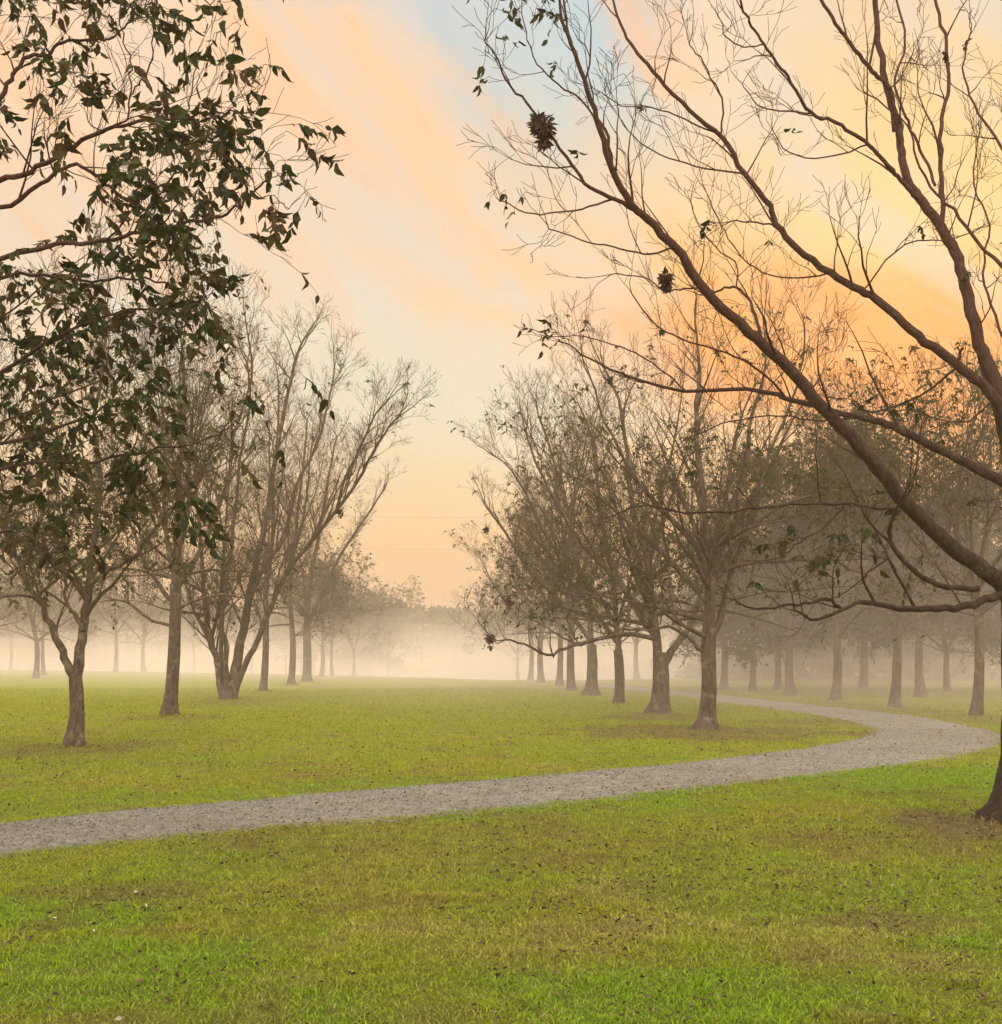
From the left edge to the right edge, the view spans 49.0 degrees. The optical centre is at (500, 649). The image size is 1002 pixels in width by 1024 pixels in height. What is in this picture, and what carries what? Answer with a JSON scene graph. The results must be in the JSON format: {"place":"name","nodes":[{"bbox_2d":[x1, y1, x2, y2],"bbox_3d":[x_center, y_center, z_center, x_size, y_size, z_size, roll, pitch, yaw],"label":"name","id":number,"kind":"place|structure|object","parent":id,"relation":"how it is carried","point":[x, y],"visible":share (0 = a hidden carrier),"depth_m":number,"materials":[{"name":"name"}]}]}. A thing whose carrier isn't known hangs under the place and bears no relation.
{"place":"outdoors","nodes":[
{"label":"outdoors","id":0,"kind":"place"},
{"bbox_2d":[0,682,1000,858],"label":"path","id":1,"kind":"structure","parent":0,"point":[870,759],"depth_m":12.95,"materials":[{"name":"grey gravel"}]},
{"bbox_2d":[0,657,1001,1023],"bbox_3d":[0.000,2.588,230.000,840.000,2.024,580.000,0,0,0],"label":"ground","id":2,"kind":"structure","parent":0,"point":[152,679],"depth_m":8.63,"materials":[{"name":"green plant"}]},
{"bbox_2d":[0,599,34,669],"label":"pecan tree","id":3,"kind":"object","parent":2,"relation":"on","point":[19,657],"visible":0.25,"depth_m":120.61,"materials":[{"name":"brown plant"}]},
{"bbox_2d":[0,558,50,669],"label":"pecan tree","id":4,"kind":"object","parent":2,"relation":"on","point":[10,633],"visible":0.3,"depth_m":89.88,"materials":[{"name":"brown plant"}]},
{"bbox_2d":[0,442,74,625],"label":"pecan tree","id":5,"kind":"object","parent":2,"relation":"on","point":[20,589],"visible":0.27,"depth_m":48.63,"materials":[{"name":"brown plant"}]},
{"bbox_2d":[0,608,76,669],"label":"leafy tree","id":6,"kind":"object","parent":2,"relation":"on","point":[23,662],"visible":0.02,"depth_m":125.41,"materials":[{"name":"brown plant"}]},
{"bbox_2d":[0,569,81,669],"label":"leafy tree","id":7,"kind":"object","parent":2,"relation":"on","point":[53,654],"visible":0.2,"depth_m":119.84,"materials":[{"name":"brown plant"}]},
{"bbox_2d":[14,588,100,670],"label":"pecan tree","id":8,"kind":"object","parent":2,"relation":"on","point":[63,638],"visible":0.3,"depth_m":110.13,"materials":[{"name":"brown plant"}]},
{"bbox_2d":[0,521,124,674],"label":"pecan tree","id":9,"kind":"object","parent":2,"relation":"on","point":[42,655],"visible":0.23,"depth_m":69.88,"materials":[{"name":"brown plant"}]},
{"bbox_2d":[0,482,134,677],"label":"pecan tree","id":10,"kind":"object","parent":2,"relation":"on","point":[36,670],"visible":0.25,"depth_m":61.95,"materials":[{"name":"brown plant"}]},
{"bbox_2d":[27,593,124,670],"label":"leafy tree","id":11,"kind":"object","parent":2,"relation":"on","point":[89,657],"visible":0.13,"depth_m":130.24,"materials":[{"name":"brown plant"}]},
{"bbox_2d":[35,552,137,640],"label":"pecan tree","id":12,"kind":"object","parent":2,"relation":"on","point":[80,606],"visible":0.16,"depth_m":95.51,"materials":[{"name":"brown plant"}]},
{"bbox_2d":[37,521,168,671],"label":"pecan tree","id":13,"kind":"object","parent":2,"relation":"on","point":[115,633],"visible":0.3,"depth_m":77.90,"materials":[{"name":"brown plant"}]},
{"bbox_2d":[104,500,106,670],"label":"utility pole","id":14,"kind":"object","parent":2,"relation":"on","point":[105,650],"visible":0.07,"depth_m":149.88,"materials":[{"name":"brown wood"}]},
{"bbox_2d":[116,535,496,549],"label":"power line","id":15,"kind":"object","parent":14,"relation":"attached to","point":[434,549],"visible":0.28,"depth_m":150.00,"materials":[{"name":"black metal"}]},
{"bbox_2d":[87,514,188,671],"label":"pecan tree","id":16,"kind":"object","parent":2,"relation":"on","point":[142,643],"visible":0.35,"depth_m":81.79,"materials":[{"name":"brown plant"}]},
{"bbox_2d":[0,212,277,746],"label":"pecan tree","id":17,"kind":"object","parent":2,"relation":"on","point":[75,732],"visible":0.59,"depth_m":18.07,"materials":[{"name":"brown plant"}]},
{"bbox_2d":[0,0,348,581],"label":"pecan tree","id":18,"kind":"object","parent":2,"relation":"on","point":[131,475],"visible":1,"depth_m":7.12,"materials":[{"name":"green plant"}]},
{"bbox_2d":[45,223,308,716],"bbox_3d":[-7.872,-4.310,26.558,6.116,11.992,7.927,0,0,-23],"label":"pecan tree","id":19,"kind":"object","parent":2,"relation":"on","point":[170,706],"visible":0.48,"depth_m":26.62,"materials":[{"name":"brown plant"}]},
{"bbox_2d":[137,561,239,672],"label":"pecan tree","id":20,"kind":"object","parent":2,"relation":"on","point":[191,639],"visible":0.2,"depth_m":97.90,"materials":[{"name":"brown plant"}]},
{"bbox_2d":[157,587,246,672],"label":"leafy tree","id":21,"kind":"object","parent":2,"relation":"on","point":[183,648],"visible":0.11,"depth_m":140.47,"materials":[{"name":"brown plant"}]},
{"bbox_2d":[181,598,245,672],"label":"pecan tree","id":22,"kind":"object","parent":2,"relation":"on","point":[208,652],"visible":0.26,"depth_m":134.85,"materials":[{"name":"brown plant"}]},
{"bbox_2d":[183,534,301,673],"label":"pecan tree","id":23,"kind":"object","parent":2,"relation":"on","point":[251,660],"visible":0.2,"depth_m":91.79,"materials":[{"name":"brown plant"}]},
{"bbox_2d":[78,295,440,699],"bbox_3d":[-7.622,-5.052,34.959,11.601,13.442,6.261,0,0,0],"label":"pecan tree","id":24,"kind":"object","parent":2,"relation":"on","point":[228,685],"visible":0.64,"depth_m":35.04,"materials":[{"name":"brown plant"}]},
{"bbox_2d":[335,507,343,518],"bbox_3d":[-4.895,-4.130,33.195,0.307,0.369,0.241,0,0,-17],"label":"leaf bunch","id":25,"kind":"object","parent":24,"relation":"attached to","point":[338,511],"visible":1,"depth_m":33.18,"materials":[{"name":"brown plant"}]},
{"bbox_2d":[168,343,353,691],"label":"pecan tree","id":26,"kind":"object","parent":2,"relation":"on","point":[263,685],"visible":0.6,"depth_m":41.73,"materials":[{"name":"brown plant"}]},
{"bbox_2d":[192,389,355,684],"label":"pecan tree","id":27,"kind":"object","parent":2,"relation":"on","point":[292,663],"visible":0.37,"depth_m":49.15,"materials":[{"name":"brown plant"}]},
{"bbox_2d":[285,655,286,673],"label":"post","id":28,"kind":"object","parent":2,"relation":"on","point":[285,664],"visible":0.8,"depth_m":87.93,"materials":[{"name":"brown wood"}]},
{"bbox_2d":[297,654,302,674],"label":"post","id":29,"kind":"object","parent":2,"relation":"on","point":[300,656],"visible":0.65,"depth_m":87.93,"materials":[{"name":"brown wood"}]},
{"bbox_2d":[312,654,316,674],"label":"post","id":30,"kind":"object","parent":2,"relation":"on","point":[314,657],"visible":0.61,"depth_m":87.92,"materials":[{"name":"brown wood"}]},
{"bbox_2d":[236,406,403,681],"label":"pecan tree","id":31,"kind":"object","parent":2,"relation":"on","point":[307,664],"visible":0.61,"depth_m":53.97,"materials":[{"name":"brown plant"}]},
{"bbox_2d":[270,534,380,675],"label":"pecan tree","id":32,"kind":"object","parent":2,"relation":"on","point":[322,646],"visible":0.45,"depth_m":66.89,"materials":[{"name":"brown plant"}]},
{"bbox_2d":[268,560,385,674],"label":"leafy tree","id":33,"kind":"object","parent":2,"relation":"on","point":[298,646],"visible":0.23,"depth_m":117.33,"materials":[{"name":"brown plant"}]},
{"bbox_2d":[284,574,373,675],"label":"pecan tree","id":34,"kind":"object","parent":2,"relation":"on","point":[343,623],"visible":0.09,"depth_m":127.92,"materials":[{"name":"brown plant"}]},
{"bbox_2d":[286,554,395,675],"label":"pecan tree","id":35,"kind":"object","parent":2,"relation":"on","point":[331,652],"visible":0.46,"depth_m":68.74,"materials":[{"name":"brown plant"}]},
{"bbox_2d":[317,583,400,675],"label":"pecan tree","id":36,"kind":"object","parent":2,"relation":"on","point":[357,639],"visible":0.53,"depth_m":73.75,"materials":[{"name":"brown plant"}]},
{"bbox_2d":[325,615,408,675],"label":"leafy tree","id":37,"kind":"object","parent":2,"relation":"on","point":[347,647],"visible":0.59,"depth_m":103.30,"materials":[{"name":"brown plant"}]},
{"bbox_2d":[354,574,426,676],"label":"pecan tree","id":38,"kind":"object","parent":2,"relation":"on","point":[392,628],"visible":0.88,"depth_m":95.70,"materials":[{"name":"brown plant"}]},
{"bbox_2d":[37,815,893,1019],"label":"pale leaf flecks","id":39,"kind":"object","parent":2,"relation":"on","point":[118,1018],"visible":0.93,"depth_m":6.17,"materials":[{"name":"beige plant"}]},
{"bbox_2d":[0,583,994,670],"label":"woods","id":40,"kind":"object","parent":2,"relation":"on","point":[415,620],"visible":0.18,"depth_m":191.14,"materials":[{"name":"beige plant"}]},
{"bbox_2d":[0,699,1001,1023],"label":"fallen leaves","id":41,"kind":"object","parent":2,"relation":"on","point":[544,879],"visible":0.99,"depth_m":7.39,"materials":[{"name":"brown plant"}]},
{"bbox_2d":[462,571,561,679],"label":"pecan tree","id":42,"kind":"object","parent":2,"relation":"on","point":[517,653],"visible":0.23,"depth_m":74.73,"materials":[{"name":"brown plant"}]},
{"bbox_2d":[451,505,599,679],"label":"pecan tree","id":43,"kind":"object","parent":2,"relation":"on","point":[531,666],"visible":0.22,"depth_m":59.53,"materials":[{"name":"brown plant"}]},
{"bbox_2d":[443,442,609,682],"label":"pecan tree","id":44,"kind":"object","parent":2,"relation":"on","point":[540,671],"visible":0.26,"depth_m":53.75,"materials":[{"name":"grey plant"}]},
{"bbox_2d":[444,367,681,690],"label":"pecan tree","id":45,"kind":"object","parent":2,"relation":"on","point":[570,684],"visible":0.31,"depth_m":43.20,"materials":[{"name":"brown plant"}]},
{"bbox_2d":[472,460,665,685],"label":"pecan tree","id":46,"kind":"object","parent":2,"relation":"on","point":[559,681],"visible":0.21,"depth_m":48.90,"materials":[{"name":"brown plant"}]},
{"bbox_2d":[456,328,718,695],"bbox_3d":[3.064,-4.812,38.960,9.215,12.993,8.787,0,0,0],"label":"pecan tree","id":47,"kind":"object","parent":2,"relation":"on","point":[591,687],"visible":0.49,"depth_m":38.31,"materials":[{"name":"brown plant"}]},
{"bbox_2d":[560,486,681,678],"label":"pecan tree","id":48,"kind":"object","parent":2,"relation":"on","point":[636,641],"visible":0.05,"depth_m":64.20,"materials":[{"name":"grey plant"}]},
{"bbox_2d":[457,344,795,703],"bbox_3d":[3.742,-3.783,32.940,10.053,10.902,8.849,0,0,0],"label":"pecan tree","id":49,"kind":"object","parent":2,"relation":"on","point":[619,694],"visible":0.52,"depth_m":32.32,"materials":[{"name":"grey plant"}]},
{"bbox_2d":[482,525,488,534],"bbox_3d":[-0.447,-3.585,32.990,0.244,0.287,0.243,0,0,0],"label":"leaf bunch","id":50,"kind":"object","parent":49,"relation":"attached to","point":[485,529],"visible":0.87,"depth_m":32.97,"materials":[{"name":"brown plant"}]},
{"bbox_2d":[457,299,865,713],"bbox_3d":[3.177,-3.520,27.828,9.210,10.427,8.385,0,0,-20],"label":"pecan tree","id":51,"kind":"object","parent":2,"relation":"on","point":[660,699],"visible":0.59,"depth_m":27.67,"materials":[{"name":"grey plant"}]},
{"bbox_2d":[483,634,494,650],"bbox_3d":[-0.273,-0.190,27.009,0.372,0.470,0.312,0,0,0],"label":"leaf bunch","id":52,"kind":"object","parent":51,"relation":"attached to","point":[489,641],"visible":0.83,"depth_m":26.99,"materials":[{"name":"brown plant"}]},
{"bbox_2d":[504,593,514,609],"bbox_3d":[0.202,-1.203,27.507,0.264,0.436,0.276,0,0,41],"label":"leaf bunch","id":53,"kind":"object","parent":51,"relation":"attached to","point":[509,603],"visible":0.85,"depth_m":27.48,"materials":[{"name":"green plant"}]},
{"bbox_2d":[644,578,719,670],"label":"leafy tree","id":54,"kind":"object","parent":2,"relation":"on","point":[676,652],"visible":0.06,"depth_m":82.92,"materials":[{"name":"brown plant"}]},
{"bbox_2d":[478,235,957,729],"bbox_3d":[3.880,-3.465,22.225,7.695,10.290,10.101,0,0,-41],"label":"pecan tree","id":55,"kind":"object","parent":2,"relation":"on","point":[707,717],"visible":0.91,"depth_m":22.18,"materials":[{"name":"brown plant"}]},
{"bbox_2d":[451,0,1001,824],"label":"pecan tree","id":56,"kind":"object","parent":2,"relation":"on","point":[989,382],"visible":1,"depth_m":10.14,"materials":[{"name":"brown plant"}]},
{"bbox_2d":[525,108,558,153],"bbox_3d":[0.359,-4.353,9.216,0.267,0.349,0.227,0,0,30],"label":"nest","id":57,"kind":"object","parent":56,"relation":"attached to","point":[541,129],"visible":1,"depth_m":9.19,"materials":[{"name":"brown plant"}]},
{"bbox_2d":[657,265,674,294],"bbox_3d":[1.427,-3.193,9.503,0.182,0.235,0.169,0,0,0],"label":"nest","id":58,"kind":"object","parent":56,"relation":"attached to","point":[664,280],"visible":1,"depth_m":9.48,"materials":[{"name":"brown plant"}]},
{"bbox_2d":[631,423,839,689],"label":"pecan tree","id":59,"kind":"object","parent":2,"relation":"on","point":[722,636],"visible":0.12,"depth_m":43.91,"materials":[{"name":"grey plant"}]},
{"bbox_2d":[674,467,844,691],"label":"pecan tree","id":60,"kind":"object","parent":2,"relation":"on","point":[752,687],"visible":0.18,"depth_m":41.65,"materials":[{"name":"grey plant"}]},
{"bbox_2d":[658,486,889,689],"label":"leafy tree","id":61,"kind":"object","parent":2,"relation":"on","point":[774,642],"visible":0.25,"depth_m":42.62,"materials":[{"name":"brown plant"}]},
{"bbox_2d":[644,421,936,695],"bbox_3d":[9.797,-3.244,38.762,10.499,9.936,6.196,0,0,38],"label":"pecan tree","id":62,"kind":"object","parent":2,"relation":"on","point":[789,689],"visible":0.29,"depth_m":38.45,"materials":[{"name":"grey plant"}]},
{"bbox_2d":[777,556,872,680],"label":"pecan tree","id":63,"kind":"object","parent":2,"relation":"on","point":[818,669],"depth_m":56.59,"materials":[{"name":"grey plant"}]},
{"bbox_2d":[772,561,887,676],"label":"leafy tree","id":64,"kind":"object","parent":2,"relation":"on","point":[810,669],"depth_m":64.40,"materials":[{"name":"brown plant"}]},
{"bbox_2d":[674,556,1000,681],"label":"woods understory","id":65,"kind":"object","parent":2,"relation":"on","point":[883,663],"visible":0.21,"depth_m":57.85,"materials":[{"name":"grey plant"}]},
{"bbox_2d":[733,360,974,700],"bbox_3d":[10.975,-3.798,34.785,7.879,11.026,8.128,0,0,17],"label":"pecan tree","id":66,"kind":"object","parent":2,"relation":"on","point":[836,688],"visible":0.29,"depth_m":35.17,"materials":[{"name":"grey plant"}]},
{"bbox_2d":[727,400,1001,687],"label":"leafy tree","id":67,"kind":"object","parent":2,"relation":"on","point":[863,682],"visible":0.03,"depth_m":45.57,"materials":[{"name":"brown plant"}]},
{"bbox_2d":[731,338,1001,706],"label":"pecan tree","id":68,"kind":"object","parent":2,"relation":"on","point":[895,700],"visible":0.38,"depth_m":30.82,"materials":[{"name":"brown plant"}]},
{"bbox_2d":[753,406,1001,697],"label":"pecan tree","id":69,"kind":"object","parent":2,"relation":"on","point":[920,690],"visible":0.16,"depth_m":37.13,"materials":[{"name":"brown plant"}]},
{"bbox_2d":[793,319,1001,715],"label":"pecan tree","id":70,"kind":"object","parent":2,"relation":"on","point":[977,706],"visible":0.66,"depth_m":26.80,"materials":[{"name":"grey plant"}]},
{"bbox_2d":[854,536,985,677],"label":"leafy tree","id":71,"kind":"object","parent":2,"relation":"on","point":[903,672],"depth_m":63.11,"materials":[{"name":"brown plant"}]},
{"bbox_2d":[841,346,1001,636],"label":"pecan tree","id":72,"kind":"object","parent":2,"relation":"on","point":[995,608],"visible":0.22,"depth_m":37.03,"materials":[{"name":"brown plant"}]},
{"bbox_2d":[846,486,1001,691],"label":"leafy tree","id":73,"kind":"object","parent":2,"relation":"on","point":[990,639],"visible":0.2,"depth_m":41.60,"materials":[{"name":"brown plant"}]},
{"bbox_2d":[902,617,990,680],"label":"pecan tree","id":74,"kind":"object","parent":2,"relation":"on","point":[940,677],"visible":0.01,"depth_m":56.88,"materials":[{"name":"brown plant"}]},
{"bbox_2d":[0,0,1001,656],"label":"sky","id":75,"kind":"structure","parent":0,"point":[410,256],"materials":[{"name":"orange"}]}
]}

